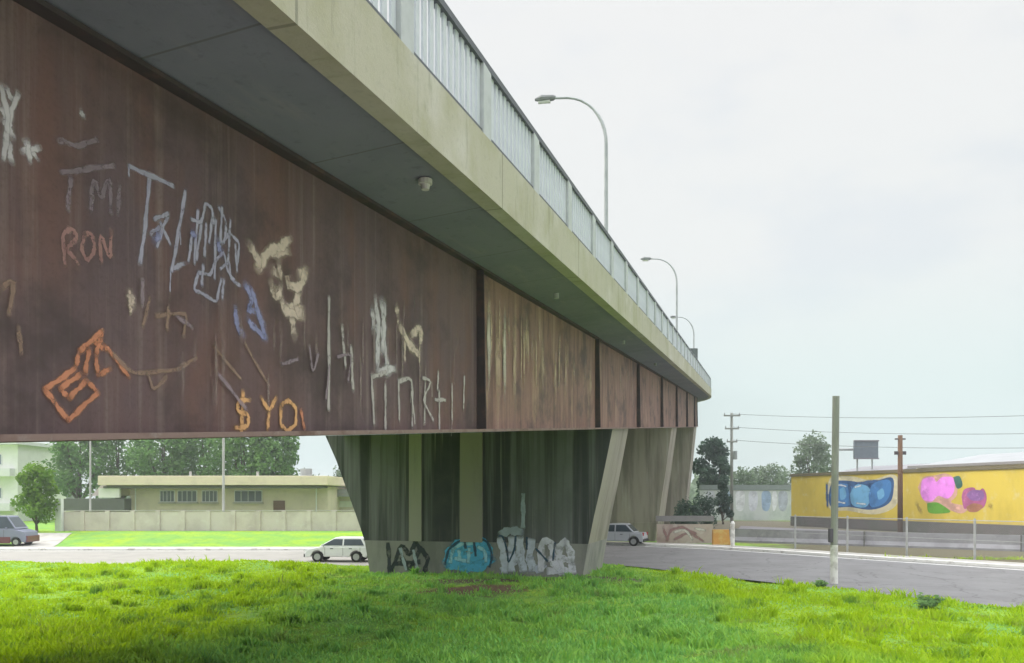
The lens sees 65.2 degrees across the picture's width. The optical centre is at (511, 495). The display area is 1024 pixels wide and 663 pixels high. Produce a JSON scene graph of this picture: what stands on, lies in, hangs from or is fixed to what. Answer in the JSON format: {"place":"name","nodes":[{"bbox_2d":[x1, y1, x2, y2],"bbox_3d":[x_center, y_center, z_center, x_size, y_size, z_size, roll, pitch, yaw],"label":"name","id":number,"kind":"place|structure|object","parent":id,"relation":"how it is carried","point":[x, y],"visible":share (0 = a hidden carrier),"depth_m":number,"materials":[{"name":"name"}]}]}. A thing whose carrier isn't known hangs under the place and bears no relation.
{"place":"outdoors","nodes":[
{"label":"outdoors","id":0,"kind":"place"},
{"bbox_2d":[14,533,70,546],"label":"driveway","id":1,"kind":"structure","parent":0,"point":[50,539],"depth_m":60.17,"materials":[{"name":"concrete"}]},
{"bbox_2d":[0,500,1023,662],"bbox_3d":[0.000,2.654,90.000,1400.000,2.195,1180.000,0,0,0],"label":"ground","id":2,"kind":"structure","parent":0,"point":[196,538],"depth_m":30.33,"materials":[{"name":"green plant"}]},
{"bbox_2d":[0,515,39,545],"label":"parked van","id":3,"kind":"object","parent":2,"relation":"on","point":[15,530],"visible":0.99,"depth_m":56.77,"materials":[{"name":"silver metal"}]},
{"bbox_2d":[0,442,65,520],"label":"white building","id":4,"kind":"structure","parent":2,"relation":"on","point":[15,458],"depth_m":92.00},
{"bbox_2d":[10,461,60,531],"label":"broadleaf tree","id":5,"kind":"object","parent":2,"relation":"on","point":[40,505],"visible":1,"depth_m":65.49,"materials":[{"name":"green plant"}]},
{"bbox_2d":[40,441,119,498],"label":"broadleaf tree","id":6,"kind":"object","parent":2,"relation":"on","point":[70,477],"visible":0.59,"depth_m":90.84,"materials":[{"name":"green plant"}]},
{"bbox_2d":[89,441,90,511],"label":"light pole","id":7,"kind":"object","parent":2,"relation":"on","point":[89,476],"visible":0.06,"depth_m":70.94,"materials":[{"name":"grey metal"}]},
{"bbox_2d":[64,498,130,511],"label":"annex","id":8,"kind":"object","parent":2,"relation":"on","point":[102,504],"visible":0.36,"depth_m":72.65,"materials":[{"name":"paint"}]},
{"bbox_2d":[75,440,159,497],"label":"broadleaf tree","id":9,"kind":"object","parent":2,"relation":"on","point":[125,470],"visible":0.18,"depth_m":96.56,"materials":[{"name":"green plant"}]},
{"bbox_2d":[122,439,203,475],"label":"broadleaf tree","id":10,"kind":"object","parent":2,"relation":"on","point":[166,467],"visible":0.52,"depth_m":92.41,"materials":[{"name":"green plant"}]},
{"bbox_2d":[165,438,246,475],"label":"broadleaf tree","id":11,"kind":"object","parent":2,"relation":"on","point":[203,452],"visible":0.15,"depth_m":96.61,"materials":[{"name":"green plant"}]},
{"bbox_2d":[55,499,360,530],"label":"garden wall","id":12,"kind":"structure","parent":2,"relation":"on","point":[207,520],"depth_m":67.50,"materials":[{"name":"concrete"}]},
{"bbox_2d":[92,469,345,511],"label":"bungalow","id":13,"kind":"object","parent":2,"relation":"on","point":[305,490],"visible":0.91,"depth_m":73.92,"materials":[{"name":"paint"}]},
{"bbox_2d":[158,490,174,503],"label":"window","id":14,"kind":"structure","parent":13,"relation":"in","point":[166,496],"depth_m":73.90,"materials":[{"name":"grey glass"}]},
{"bbox_2d":[175,490,197,503],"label":"window","id":15,"kind":"structure","parent":13,"relation":"in","point":[183,496],"depth_m":73.90,"materials":[{"name":"grey glass"}]},
{"bbox_2d":[200,490,218,503],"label":"window","id":16,"kind":"structure","parent":13,"relation":"in","point":[208,496],"depth_m":73.90,"materials":[{"name":"grey glass"}]},
{"bbox_2d":[232,490,263,503],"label":"window","id":17,"kind":"structure","parent":13,"relation":"in","point":[240,496],"depth_m":73.90,"materials":[{"name":"grey glass"}]},
{"bbox_2d":[273,501,284,511],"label":"door","id":18,"kind":"structure","parent":13,"relation":"in","point":[277,505],"depth_m":73.92,"materials":[{"name":"brown wood"}]},
{"bbox_2d":[222,438,224,511],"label":"light pole","id":19,"kind":"object","parent":2,"relation":"on","point":[223,473],"visible":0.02,"depth_m":70.91,"materials":[{"name":"grey metal"}]},
{"bbox_2d":[194,437,284,475],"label":"broadleaf tree","id":20,"kind":"object","parent":2,"relation":"on","point":[231,452],"visible":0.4,"depth_m":91.63,"materials":[{"name":"green plant"}]},
{"bbox_2d":[247,436,299,475],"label":"broadleaf tree","id":21,"kind":"object","parent":2,"relation":"on","point":[285,467],"visible":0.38,"depth_m":96.10,"materials":[{"name":"green plant"}]},
{"bbox_2d":[328,465,341,476],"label":"broadleaf tree","id":22,"kind":"object","parent":2,"relation":"on","point":[338,473],"visible":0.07,"depth_m":106.91,"materials":[{"name":"green plant"}]},
{"bbox_2d":[337,489,354,511],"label":"carport","id":23,"kind":"object","parent":2,"relation":"on","point":[345,500],"visible":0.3,"depth_m":79.11,"materials":[{"name":"beige concrete"}]},
{"bbox_2d":[340,501,351,506],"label":"window","id":24,"kind":"structure","parent":23,"relation":"in","point":[342,503],"depth_m":79.11,"materials":[{"name":"glass"}]},
{"bbox_2d":[0,0,710,576],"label":"road bridge","id":25,"kind":"structure","parent":2,"relation":"on","point":[346,228],"depth_m":9.28,"materials":[{"name":"metal"}]},
{"bbox_2d":[535,95,607,231],"bbox_3d":[2.276,-10.884,30.430,2.894,9.023,0.300,0,0,16],"label":"street lamp","id":26,"kind":"object","parent":25,"relation":"on","point":[544,99],"visible":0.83,"depth_m":30.03,"materials":[{"name":"grey metal"}]},
{"bbox_2d":[641,257,677,330],"bbox_3d":[11.377,-13.814,61.759,2.894,9.423,0.300,0,0,16],"label":"street lamp","id":27,"kind":"object","parent":25,"relation":"on","point":[646,258],"visible":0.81,"depth_m":61.34,"materials":[{"name":"grey metal"}]},
{"bbox_2d":[670,315,694,347],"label":"street lamp","id":28,"kind":"object","parent":25,"relation":"on","point":[672,317],"visible":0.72,"depth_m":82.10,"materials":[{"name":"grey metal"}]},
{"bbox_2d":[690,348,697,358],"bbox_3d":[14.572,-10.633,64.475,0.750,2.475,0.140,0,0,0],"label":"road sign","id":29,"kind":"object","parent":25,"relation":"on","point":[694,351],"visible":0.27,"depth_m":64.41,"materials":[{"name":"grey metal"}]},
{"bbox_2d":[66,471,729,507],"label":"distant woodland","id":30,"kind":"object","parent":2,"relation":"on","point":[692,493],"visible":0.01,"depth_m":195.56,"materials":[{"name":"green plant"}]},
{"bbox_2d":[0,543,1023,568],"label":"kerb","id":31,"kind":"structure","parent":2,"relation":"on","point":[865,557],"depth_m":47.11,"materials":[{"name":"grey concrete"}]},
{"bbox_2d":[656,516,713,542],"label":"wall","id":32,"kind":"structure","parent":2,"relation":"on","point":[684,533],"depth_m":53.80,"materials":[{"name":"beige concrete"}]},
{"bbox_2d":[669,497,702,523],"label":"shrub","id":33,"kind":"object","parent":2,"relation":"on","point":[686,509],"visible":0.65,"depth_m":73.53,"materials":[{"name":"green plant"}]},
{"bbox_2d":[692,492,718,527],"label":"shrub","id":34,"kind":"object","parent":2,"relation":"on","point":[704,507],"visible":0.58,"depth_m":77.42,"materials":[{"name":"green plant"}]},
{"bbox_2d":[692,436,729,496],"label":"broadleaf tree","id":35,"kind":"object","parent":2,"relation":"on","point":[712,448],"visible":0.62,"depth_m":114.80,"materials":[{"name":"green plant"}]},
{"bbox_2d":[712,529,729,544],"bbox_3d":[13.242,2.672,50.723,1.113,1.057,0.547,0,0,0],"label":"road barrier","id":36,"kind":"object","parent":2,"relation":"on","point":[720,536],"visible":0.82,"depth_m":50.61,"materials":[{"name":"orange plastic"}]},
{"bbox_2d":[716,475,733,523],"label":"conifer tree","id":37,"kind":"object","parent":2,"relation":"on","point":[722,496],"visible":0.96,"depth_m":89.72,"materials":[{"name":"green plant"}]},
{"bbox_2d":[724,413,739,522],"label":"power pole","id":38,"kind":"object","parent":2,"relation":"on","point":[733,454],"visible":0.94,"depth_m":91.85,"materials":[{"name":"wood"}]},
{"bbox_2d":[737,440,914,447],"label":"overhead cable","id":39,"kind":"object","parent":38,"relation":"attached to","point":[831,445],"visible":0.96,"depth_m":83.07,"materials":[{"name":"black rubber"}]},
{"bbox_2d":[737,427,1023,433],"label":"overhead cable","id":40,"kind":"object","parent":38,"relation":"attached to","point":[843,432],"visible":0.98,"depth_m":82.01,"materials":[{"name":"black rubber"}]},
{"bbox_2d":[740,414,1023,417],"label":"overhead cable","id":41,"kind":"object","parent":38,"relation":"attached to","point":[854,417],"visible":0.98,"depth_m":75.83,"materials":[{"name":"black rubber"}]},
{"bbox_2d":[728,466,757,484],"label":"broadleaf tree","id":42,"kind":"object","parent":2,"relation":"on","point":[743,477],"visible":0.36,"depth_m":131.11,"materials":[{"name":"green plant"}]},
{"bbox_2d":[699,485,790,519],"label":"mural wall","id":43,"kind":"structure","parent":2,"relation":"on","point":[761,502],"depth_m":104.00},
{"bbox_2d":[745,466,768,484],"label":"broadleaf tree","id":44,"kind":"object","parent":2,"relation":"on","point":[754,469],"visible":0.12,"depth_m":139.08,"materials":[{"name":"green plant"}]},
{"bbox_2d":[754,462,787,484],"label":"broadleaf tree","id":45,"kind":"object","parent":2,"relation":"on","point":[777,479],"visible":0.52,"depth_m":135.19,"materials":[{"name":"green plant"}]},
{"bbox_2d":[769,468,790,484],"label":"broadleaf tree","id":46,"kind":"object","parent":2,"relation":"on","point":[787,479],"visible":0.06,"depth_m":141.08,"materials":[{"name":"green plant"}]},
{"bbox_2d":[789,430,831,473],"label":"broadleaf tree","id":47,"kind":"object","parent":2,"relation":"on","point":[819,449],"visible":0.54,"depth_m":111.12,"materials":[{"name":"green plant"}]},
{"bbox_2d":[812,578,828,586],"bbox_3d":[10.690,3.055,27.823,0.525,0.359,0.599,0,0,-28],"label":"weed clump","id":48,"kind":"object","parent":2,"relation":"on","point":[819,583],"visible":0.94,"depth_m":27.74,"materials":[{"name":"green plant"}]},
{"bbox_2d":[828,396,839,583],"bbox_3d":[11.745,-0.070,29.200,0.395,7.130,0.270,0,0,0],"label":"utility pole","id":49,"kind":"object","parent":2,"relation":"on","point":[833,535],"visible":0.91,"depth_m":29.10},
{"bbox_2d":[839,440,878,470],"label":"billboard","id":50,"kind":"object","parent":2,"relation":"on","point":[870,451],"visible":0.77,"depth_m":82.88},
{"bbox_2d":[729,528,1023,551],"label":"crash barrier","id":51,"kind":"object","parent":2,"relation":"on","point":[764,536],"visible":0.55,"depth_m":50.24,"materials":[{"name":"grey metal"}]},
{"bbox_2d":[841,463,928,471],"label":"warehouse","id":52,"kind":"structure","parent":2,"relation":"on","point":[885,467],"depth_m":82.80,"materials":[{"name":"white metal"}]},
{"bbox_2d":[894,435,905,531],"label":"utility pole","id":53,"kind":"object","parent":2,"relation":"on","point":[900,452],"visible":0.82,"depth_m":69.34,"materials":[{"name":"brown wood"}]},
{"bbox_2d":[789,515,1023,561],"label":"wire fence","id":54,"kind":"object","parent":2,"relation":"on","point":[907,537],"visible":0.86,"depth_m":41.10,"materials":[{"name":"grey metal"}]},
{"bbox_2d":[790,464,1023,534],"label":"mural wall","id":55,"kind":"structure","parent":2,"relation":"on","point":[990,494],"depth_m":69.10,"materials":[{"name":"yellow paint"}]},
{"bbox_2d":[913,592,945,608],"bbox_3d":[11.946,3.076,23.091,0.772,0.505,0.960,0,0,-25],"label":"weed clump","id":56,"kind":"object","parent":2,"relation":"on","point":[923,601],"visible":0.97,"depth_m":22.99,"materials":[{"name":"green plant"}]},
{"bbox_2d":[907,452,1023,468],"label":"warehouse","id":57,"kind":"structure","parent":2,"relation":"on","point":[1016,458],"depth_m":70.76,"materials":[{"name":"white metal"}]},
{"bbox_2d":[0,545,1023,607],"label":"road","id":58,"kind":"structure","parent":0,"point":[1004,587],"depth_m":36.76,"materials":[{"name":"grey asphalt"}]},
{"bbox_2d":[304,536,366,561],"bbox_3d":[-9.550,2.949,44.400,3.610,1.340,1.880,0,0,4],"label":"parked car","id":59,"kind":"object","parent":58,"relation":"on","point":[346,546],"visible":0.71,"depth_m":43.65,"materials":[{"name":"white paint"}]},
{"bbox_2d":[607,523,648,545],"bbox_3d":[6.700,2.488,52.100,4.110,1.420,1.950,0,0,20],"label":"parked car","id":60,"kind":"object","parent":58,"relation":"on","point":[622,531],"visible":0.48,"depth_m":51.20,"materials":[{"name":"white paint"}]},
{"bbox_2d":[606,545,1017,569],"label":"road line","id":61,"kind":"object","parent":58,"relation":"on","point":[823,556],"visible":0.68,"depth_m":40.81,"materials":[{"name":"white paint"}]},
{"bbox_2d":[0,541,1023,564],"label":"pavement","id":62,"kind":"structure","parent":0,"point":[950,559],"depth_m":46.80,"materials":[{"name":"concrete"}]},
{"bbox_2d":[730,521,734,546],"bbox_3d":[13.393,2.403,48.600,0.300,1.754,0.300,0,0,0],"label":"bollard","id":63,"kind":"object","parent":62,"relation":"on","point":[732,533],"visible":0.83,"depth_m":48.51,"materials":[{"name":"white paint"}]},
{"bbox_2d":[35,0,1023,497],"label":"sky","id":64,"kind":"structure","parent":0,"point":[832,191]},
{"bbox_2d":[739,526,844,530],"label":"service road","id":65,"kind":"structure","parent":0,"point":[747,527],"depth_m":78.06,"materials":[{"name":"grey asphalt"}]}
]}

